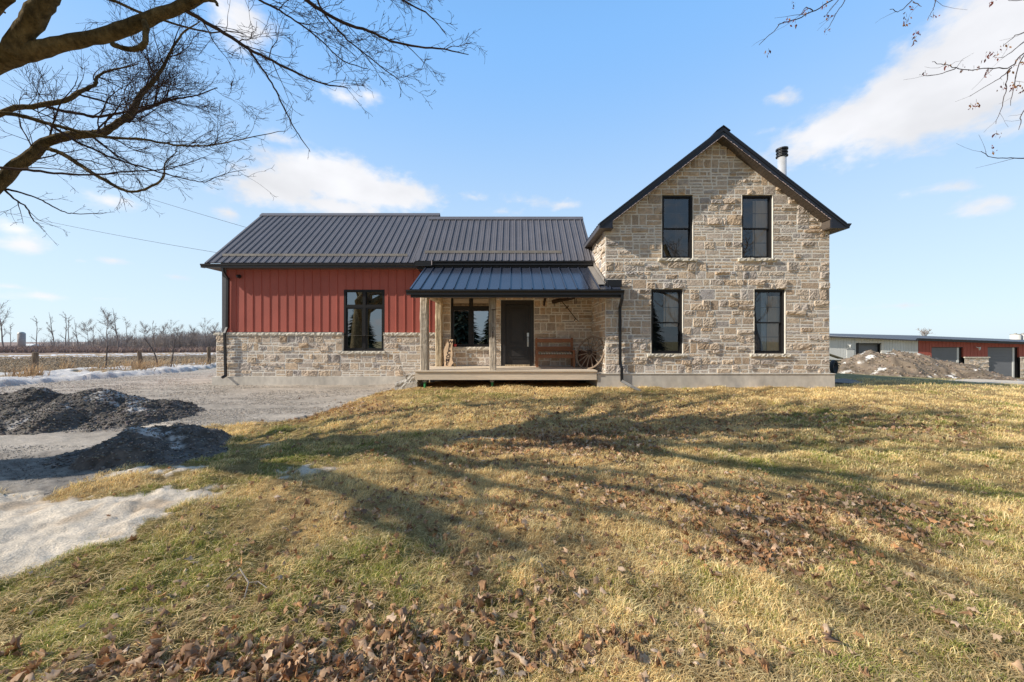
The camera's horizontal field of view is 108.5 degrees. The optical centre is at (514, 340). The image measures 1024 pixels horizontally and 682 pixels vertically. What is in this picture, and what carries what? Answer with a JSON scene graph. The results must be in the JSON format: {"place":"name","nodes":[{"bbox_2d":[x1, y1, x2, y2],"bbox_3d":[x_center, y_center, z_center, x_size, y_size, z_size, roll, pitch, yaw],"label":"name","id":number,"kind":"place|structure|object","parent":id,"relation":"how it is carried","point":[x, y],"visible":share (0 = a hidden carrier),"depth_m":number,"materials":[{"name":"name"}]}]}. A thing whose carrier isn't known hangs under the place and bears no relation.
{"place":"outdoors","nodes":[
{"label":"outdoors","id":0,"kind":"place"},
{"bbox_2d":[0,342,215,372],"bbox_3d":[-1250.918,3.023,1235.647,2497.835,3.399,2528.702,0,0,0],"label":"field","id":1,"kind":"structure","parent":0,"point":[184,354],"depth_m":69.68,"materials":[{"name":"beige plant"}]},
{"bbox_2d":[0,300,12,345],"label":"bare tree","id":2,"kind":"object","parent":1,"relation":"on","point":[2,323],"visible":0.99,"depth_m":140.04,"materials":[{"name":"plant"}]},
{"bbox_2d":[9,324,14,346],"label":"bare tree","id":3,"kind":"object","parent":1,"relation":"on","point":[10,334],"visible":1,"depth_m":134.84,"materials":[{"name":"plant"}]},
{"bbox_2d":[17,332,25,346],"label":"silo","id":4,"kind":"object","parent":1,"relation":"on","point":[21,337],"visible":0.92,"depth_m":229.00,"materials":[{"name":"metal"}]},
{"bbox_2d":[31,316,40,344],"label":"bare tree","id":5,"kind":"object","parent":1,"relation":"on","point":[36,331],"visible":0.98,"depth_m":132.13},
{"bbox_2d":[45,314,54,345],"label":"bare tree","id":6,"kind":"object","parent":1,"relation":"on","point":[50,331],"visible":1,"depth_m":137.21,"materials":[{"name":"plant"}]},
{"bbox_2d":[58,312,71,345],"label":"bare tree","id":7,"kind":"object","parent":1,"relation":"on","point":[69,326],"visible":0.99,"depth_m":136.12,"materials":[{"name":"plant"}]},
{"bbox_2d":[63,315,73,345],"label":"bare tree","id":8,"kind":"object","parent":1,"relation":"on","point":[68,330],"visible":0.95,"depth_m":141.79,"materials":[{"name":"plant"}]},
{"bbox_2d":[72,320,77,346],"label":"bare tree","id":9,"kind":"object","parent":1,"relation":"on","point":[74,330],"visible":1,"depth_m":138.15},
{"bbox_2d":[78,319,94,345],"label":"bare tree","id":10,"kind":"object","parent":1,"relation":"on","point":[84,324],"visible":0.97,"depth_m":139.90,"materials":[{"name":"plant"}]},
{"bbox_2d":[87,324,97,346],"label":"bare tree","id":11,"kind":"object","parent":1,"relation":"on","point":[93,336],"visible":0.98,"depth_m":135.56,"materials":[{"name":"plant"}]},
{"bbox_2d":[95,308,116,345],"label":"bare tree","id":12,"kind":"object","parent":1,"relation":"on","point":[108,321],"visible":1,"depth_m":127.50,"materials":[{"name":"plant"}]},
{"bbox_2d":[0,355,215,372],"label":"crop stubble","id":13,"kind":"object","parent":1,"relation":"on","point":[8,363],"visible":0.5,"depth_m":32.50,"materials":[{"name":"beige plant"}]},
{"bbox_2d":[0,344,215,352],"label":"brush","id":14,"kind":"object","parent":1,"relation":"on","point":[53,349],"visible":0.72,"depth_m":105.30,"materials":[{"name":"brown plant"}]},
{"bbox_2d":[109,311,118,348],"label":"bare tree","id":15,"kind":"object","parent":1,"relation":"on","point":[115,330],"visible":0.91,"depth_m":129.41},
{"bbox_2d":[31,327,220,348],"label":"woodland","id":16,"kind":"object","parent":1,"relation":"on","point":[181,339],"visible":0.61,"depth_m":140.69,"materials":[{"name":"brown plant"}]},
{"bbox_2d":[120,317,132,346],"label":"bare tree","id":17,"kind":"object","parent":1,"relation":"on","point":[127,340],"visible":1,"depth_m":131.90,"materials":[{"name":"plant"}]},
{"bbox_2d":[136,321,150,347],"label":"bare tree","id":18,"kind":"object","parent":1,"relation":"on","point":[144,330],"visible":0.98,"depth_m":134.56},
{"bbox_2d":[148,321,155,347],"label":"bare tree","id":19,"kind":"object","parent":1,"relation":"on","point":[153,333],"visible":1,"depth_m":110.81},
{"bbox_2d":[157,323,168,339],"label":"bare tree","id":20,"kind":"object","parent":1,"relation":"on","point":[162,332],"visible":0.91,"depth_m":140.20,"materials":[{"name":"plant"}]},
{"bbox_2d":[164,319,177,346],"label":"bare tree","id":21,"kind":"object","parent":1,"relation":"on","point":[172,331],"visible":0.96,"depth_m":136.60,"materials":[{"name":"plant"}]},
{"bbox_2d":[171,324,185,344],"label":"bare tree","id":22,"kind":"object","parent":1,"relation":"on","point":[182,332],"visible":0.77,"depth_m":140.06,"materials":[{"name":"plant"}]},
{"bbox_2d":[187,324,199,346],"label":"bare tree","id":23,"kind":"object","parent":1,"relation":"on","point":[192,334],"visible":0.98,"depth_m":137.81,"materials":[{"name":"brown plant"}]},
{"bbox_2d":[196,318,214,346],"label":"bare tree","id":24,"kind":"object","parent":1,"relation":"on","point":[207,331],"visible":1,"depth_m":137.75,"materials":[{"name":"plant"}]},
{"bbox_2d":[209,322,218,346],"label":"bare tree","id":25,"kind":"object","parent":1,"relation":"on","point":[214,331],"visible":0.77,"depth_m":140.20,"materials":[{"name":"brown plant"}]},
{"bbox_2d":[1,149,243,226],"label":"overhead cable","id":26,"kind":"object","parent":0,"point":[142,196],"visible":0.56,"depth_m":19.80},
{"bbox_2d":[0,367,394,496],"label":"gravel driveway","id":27,"kind":"structure","parent":0,"point":[70,440],"depth_m":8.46,"materials":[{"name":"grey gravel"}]},
{"bbox_2d":[0,387,206,434],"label":"gravel pile","id":28,"kind":"object","parent":27,"relation":"on","point":[31,411],"visible":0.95,"depth_m":7.09,"materials":[{"name":"gravel"}]},
{"bbox_2d":[0,365,1023,681],"bbox_3d":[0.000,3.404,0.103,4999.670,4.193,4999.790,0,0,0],"label":"lawn","id":29,"kind":"structure","parent":0,"point":[936,465],"depth_m":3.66,"materials":[{"name":"plant"}]},
{"bbox_2d":[41,422,232,470],"bbox_3d":[-5.050,1.448,5.275,3.200,0.523,2.400,0,0,0],"label":"gravel pile","id":30,"kind":"object","parent":29,"relation":"on","point":[154,445],"visible":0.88,"depth_m":4.95,"materials":[{"name":"gravel"}]},
{"bbox_2d":[0,0,486,245],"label":"maple tree","id":31,"kind":"object","parent":29,"relation":"on","point":[21,45],"visible":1,"depth_m":6.03,"materials":[{"name":"brown plant"}]},
{"bbox_2d":[224,568,267,597],"bbox_3d":[-1.739,1.560,2.368,0.315,0.092,0.102,0,0,23],"label":"fallen twig","id":32,"kind":"object","parent":29,"relation":"on","point":[246,580],"visible":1,"depth_m":2.38,"materials":[{"name":"grey wood"}]},
{"bbox_2d":[395,379,428,389],"bbox_3d":[-3.300,1.403,12.000,0.732,0.310,1.637,0,0,0],"label":"stone step","id":33,"kind":"object","parent":29,"relation":"on","point":[401,384],"visible":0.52,"depth_m":11.21,"materials":[{"name":"beige stone"}]},
{"bbox_2d":[405,372,419,381],"bbox_3d":[-3.150,1.137,12.002,0.426,0.266,1.458,0,0,0],"label":"stone step","id":34,"kind":"object","parent":33,"relation":"on","point":[409,377],"visible":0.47,"depth_m":11.30,"materials":[{"name":"beige stone"}]},
{"bbox_2d":[448,435,511,440],"bbox_3d":[-0.540,1.478,5.691,1.013,0.073,0.447,0,0,0],"label":"fallen twig","id":35,"kind":"object","parent":29,"relation":"on","point":[475,437],"visible":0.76,"depth_m":5.56,"materials":[{"name":"brown wood"}]},
{"bbox_2d":[0,407,1023,681],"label":"dead thatch","id":36,"kind":"object","parent":29,"relation":"on","point":[948,637],"visible":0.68,"depth_m":2.23,"materials":[{"name":"yellow plant"}]},
{"bbox_2d":[0,388,1023,681],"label":"leaf litter","id":37,"kind":"object","parent":29,"relation":"on","point":[192,650],"visible":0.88,"depth_m":2.38,"materials":[{"name":"brown plant"}]},
{"bbox_2d":[200,125,851,390],"bbox_3d":[-0.565,-2.078,14.740,20.671,8.355,8.940,0,0,0],"label":"farmhouse","id":38,"kind":"object","parent":29,"relation":"on","point":[704,264],"visible":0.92,"depth_m":11.71,"materials":[{"name":"stone"}]},
{"bbox_2d":[1,211,215,252],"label":"overhead cable","id":39,"kind":"object","parent":38,"relation":"attached to","point":[113,234],"visible":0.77,"depth_m":20.49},
{"bbox_2d":[344,290,384,350],"bbox_3d":[-5.378,-0.741,13.255,1.456,2.191,0.110,0,0,0],"label":"window","id":40,"kind":"structure","parent":38,"relation":"in","point":[364,310],"depth_m":13.25,"materials":[{"name":"clear glass"}]},
{"bbox_2d":[443,339,453,366],"bbox_3d":[-2.249,0.405,12.611,0.355,0.925,0.220,0,0,0],"label":"welcome board","id":41,"kind":"object","parent":38,"relation":"on","point":[448,355],"visible":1,"depth_m":12.59,"materials":[{"name":"brown wood"}]},
{"bbox_2d":[451,298,488,349],"bbox_3d":[-1.520,-0.727,12.888,1.652,2.058,0.243,0,0,0],"label":"window","id":42,"kind":"structure","parent":38,"relation":"in","point":[469,316],"depth_m":12.95,"materials":[{"name":"black glass"}]},
{"bbox_2d":[506,305,528,363],"bbox_3d":[0.102,-0.228,12.891,0.821,2.095,0.139,0,0,0],"label":"front door","id":43,"kind":"structure","parent":38,"relation":"in","point":[517,316],"depth_m":12.92,"materials":[{"name":"metal"}]},
{"bbox_2d":[535,338,575,366],"bbox_3d":[1.365,0.382,12.465,1.317,0.975,0.550,0,0,0],"label":"bench","id":44,"kind":"object","parent":38,"relation":"on","point":[555,348],"visible":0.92,"depth_m":12.68,"materials":[{"name":"brown wood"}]},
{"bbox_2d":[538,352,571,353],"bbox_3d":[1.365,0.416,12.445,1.127,0.053,0.390,0,0,0],"label":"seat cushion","id":45,"kind":"object","parent":44,"relation":"attached to","point":[554,353],"visible":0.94,"depth_m":12.29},
{"bbox_2d":[552,298,577,320],"bbox_3d":[1.785,-1.151,12.660,1.016,0.994,0.143,0,0,0],"label":"harness yoke","id":46,"kind":"object","parent":38,"relation":"hanging from","point":[554,301],"visible":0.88,"depth_m":12.62,"materials":[{"name":"wood"}]},
{"bbox_2d":[576,336,604,368],"bbox_3d":[2.370,0.365,11.530,0.404,1.042,1.106,0,0,-38],"label":"wagon wheel","id":47,"kind":"object","parent":38,"relation":"on","point":[590,352],"visible":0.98,"depth_m":11.49,"materials":[{"name":"brown wood"}]},
{"bbox_2d":[647,289,687,356],"bbox_3d":[4.550,-0.538,11.307,1.187,2.025,0.796,0,0,0],"label":"window","id":48,"kind":"structure","parent":38,"relation":"in","point":[666,304],"depth_m":11.15,"materials":[{"name":"clear glass"}]},
{"bbox_2d":[658,195,697,261],"bbox_3d":[4.863,-3.366,11.307,1.166,1.994,0.797,0,0,0],"label":"window","id":49,"kind":"structure","parent":38,"relation":"in","point":[676,209],"depth_m":11.14,"materials":[{"name":"black glass"}]},
{"bbox_2d":[738,195,777,261],"bbox_3d":[7.244,-3.367,11.306,1.165,1.993,0.799,0,0,0],"label":"window","id":50,"kind":"structure","parent":38,"relation":"in","point":[756,209],"depth_m":11.14,"materials":[{"name":"black glass"}]},
{"bbox_2d":[750,289,790,356],"bbox_3d":[7.613,-0.538,11.303,1.173,2.027,0.804,0,0,0],"label":"window","id":51,"kind":"structure","parent":38,"relation":"in","point":[768,303],"depth_m":11.13,"materials":[{"name":"clear glass"}]},
{"bbox_2d":[829,360,837,373],"bbox_3d":[14.907,1.214,17.200,0.621,0.660,0.176,0,0,-28],"label":"tyre","id":52,"kind":"object","parent":29,"relation":"on","point":[833,367],"visible":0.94,"depth_m":17.12,"materials":[{"name":"black rubber"}]},
{"bbox_2d":[829,353,843,368],"bbox_3d":[16.424,1.012,19.363,1.029,0.868,1.075,0,0,0],"label":"lumber stack","id":53,"kind":"object","parent":29,"relation":"on","point":[834,356],"visible":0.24,"depth_m":18.98,"materials":[{"name":"beige wood"}]},
{"bbox_2d":[835,378,861,383],"bbox_3d":[11.193,1.439,12.532,1.946,0.248,0.628,0,0,-28],"label":"metal sheet","id":54,"kind":"object","parent":29,"relation":"on","point":[842,380],"visible":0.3,"depth_m":12.52,"materials":[{"name":"metal"}]},
{"bbox_2d":[829,333,917,361],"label":"metal shed","id":55,"kind":"structure","parent":29,"relation":"on","point":[858,343],"depth_m":31.00,"materials":[{"name":"white paint"}]},
{"bbox_2d":[847,349,854,357],"bbox_3d":[28.244,2.196,30.979,0.689,3.008,0.038,0,0,0],"label":"white door","id":56,"kind":"structure","parent":55,"relation":"in","point":[850,352],"depth_m":30.97,"materials":[{"name":"paint"}]},
{"bbox_2d":[856,343,880,354],"bbox_3d":[29.794,1.936,31.260,2.136,3.528,0.480,0,0,0],"label":"roller door","id":57,"kind":"structure","parent":55,"relation":"in","point":[860,347],"depth_m":31.35,"materials":[{"name":"black metal"}]},
{"bbox_2d":[758,0,1023,166],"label":"boxelder tree","id":58,"kind":"object","parent":29,"relation":"on","point":[944,64],"visible":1,"depth_m":3.46,"materials":[{"name":"brown plant"}]},
{"bbox_2d":[916,328,931,335],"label":"bare tree","id":59,"kind":"object","parent":29,"relation":"on","point":[923,333],"visible":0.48,"depth_m":74.43,"materials":[{"name":"plant"}]},
{"bbox_2d":[829,349,1023,380],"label":"dirt pile","id":60,"kind":"object","parent":29,"relation":"on","point":[893,362],"visible":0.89,"depth_m":21.29,"materials":[{"name":"soil"}]},
{"bbox_2d":[877,336,1023,377],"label":"workshop","id":61,"kind":"structure","parent":29,"relation":"on","point":[1004,357],"depth_m":31.02,"materials":[{"name":"red metal"}]},
{"bbox_2d":[932,347,962,362],"bbox_3d":[36.445,2.108,31.260,2.692,3.183,0.480,0,0,0],"label":"roller door","id":62,"kind":"structure","parent":61,"relation":"in","point":[953,354],"depth_m":31.12,"materials":[{"name":"metal"}]},
{"bbox_2d":[988,347,1018,377],"bbox_3d":[41.147,2.108,31.260,2.658,3.183,0.480,0,0,0],"label":"roller door","id":63,"kind":"structure","parent":61,"relation":"in","point":[1002,360],"depth_m":31.12,"materials":[{"name":"metal"}]},
{"bbox_2d":[1010,333,1020,339],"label":"storage tank","id":64,"kind":"object","parent":29,"relation":"on","point":[1015,336],"visible":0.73,"depth_m":47.73,"materials":[{"name":"beige metal"}]},
{"bbox_2d":[0,362,1023,578],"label":"snow ground","id":65,"kind":"structure","parent":0,"point":[36,529],"depth_m":3.37,"materials":[{"name":"white snow"}]},
{"bbox_2d":[31,352,38,369],"bbox_3d":[-21.627,1.232,16.600,0.313,1.462,0.247,0,0,0],"label":"fence post","id":66,"kind":"object","parent":65,"relation":"on","point":[35,358],"visible":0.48,"depth_m":16.54,"materials":[{"name":"brown wood"}]},
{"bbox_2d":[105,346,107,367],"bbox_3d":[-20.817,1.044,18.800,0.160,1.570,0.052,0,0,0],"label":"fence stake","id":67,"kind":"object","parent":65,"relation":"on","point":[106,355],"visible":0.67,"depth_m":18.79,"materials":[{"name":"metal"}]},
{"bbox_2d":[4,356,214,378],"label":"dry weeds","id":68,"kind":"object","parent":65,"relation":"on","point":[30,371],"visible":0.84,"depth_m":18.68,"materials":[{"name":"brown plant"}]},
{"bbox_2d":[137,351,143,367],"bbox_3d":[-19.741,1.233,19.500,0.389,1.424,0.295,0,0,0],"label":"fence post","id":69,"kind":"object","parent":65,"relation":"on","point":[139,356],"visible":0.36,"depth_m":19.43,"materials":[{"name":"brown wood"}]},
{"bbox_2d":[144,339,157,366],"bbox_3d":[-19.719,0.819,20.000,0.734,1.914,0.064,0,0,0],"label":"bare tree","id":70,"kind":"object","parent":65,"relation":"on","point":[153,352],"visible":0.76,"depth_m":19.98,"materials":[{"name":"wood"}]},
{"bbox_2d":[170,339,175,366],"bbox_3d":[-19.102,0.858,20.600,0.355,1.930,0.055,0,0,0],"label":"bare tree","id":71,"kind":"object","parent":65,"relation":"on","point":[173,352],"visible":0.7,"depth_m":20.58,"materials":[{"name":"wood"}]},
{"bbox_2d":[207,347,210,363],"bbox_3d":[-19.081,1.096,23.000,0.216,1.454,0.207,0,0,0],"label":"fence post","id":72,"kind":"object","parent":65,"relation":"on","point":[208,353],"visible":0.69,"depth_m":22.94,"materials":[{"name":"brown wood"}]},
{"bbox_2d":[0,0,1023,341],"label":"sky","id":73,"kind":"structure","parent":0,"point":[574,108],"materials":[{"name":"blue"}]},
{"bbox_2d":[578,350,596,366],"bbox_3d":[2.457,0.588,12.415,0.549,0.558,0.470,0,0,0],"label":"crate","id":74,"kind":"object","parent":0,"point":[594,361],"visible":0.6,"depth_m":12.20,"materials":[{"name":"brown wood"}]}
]}

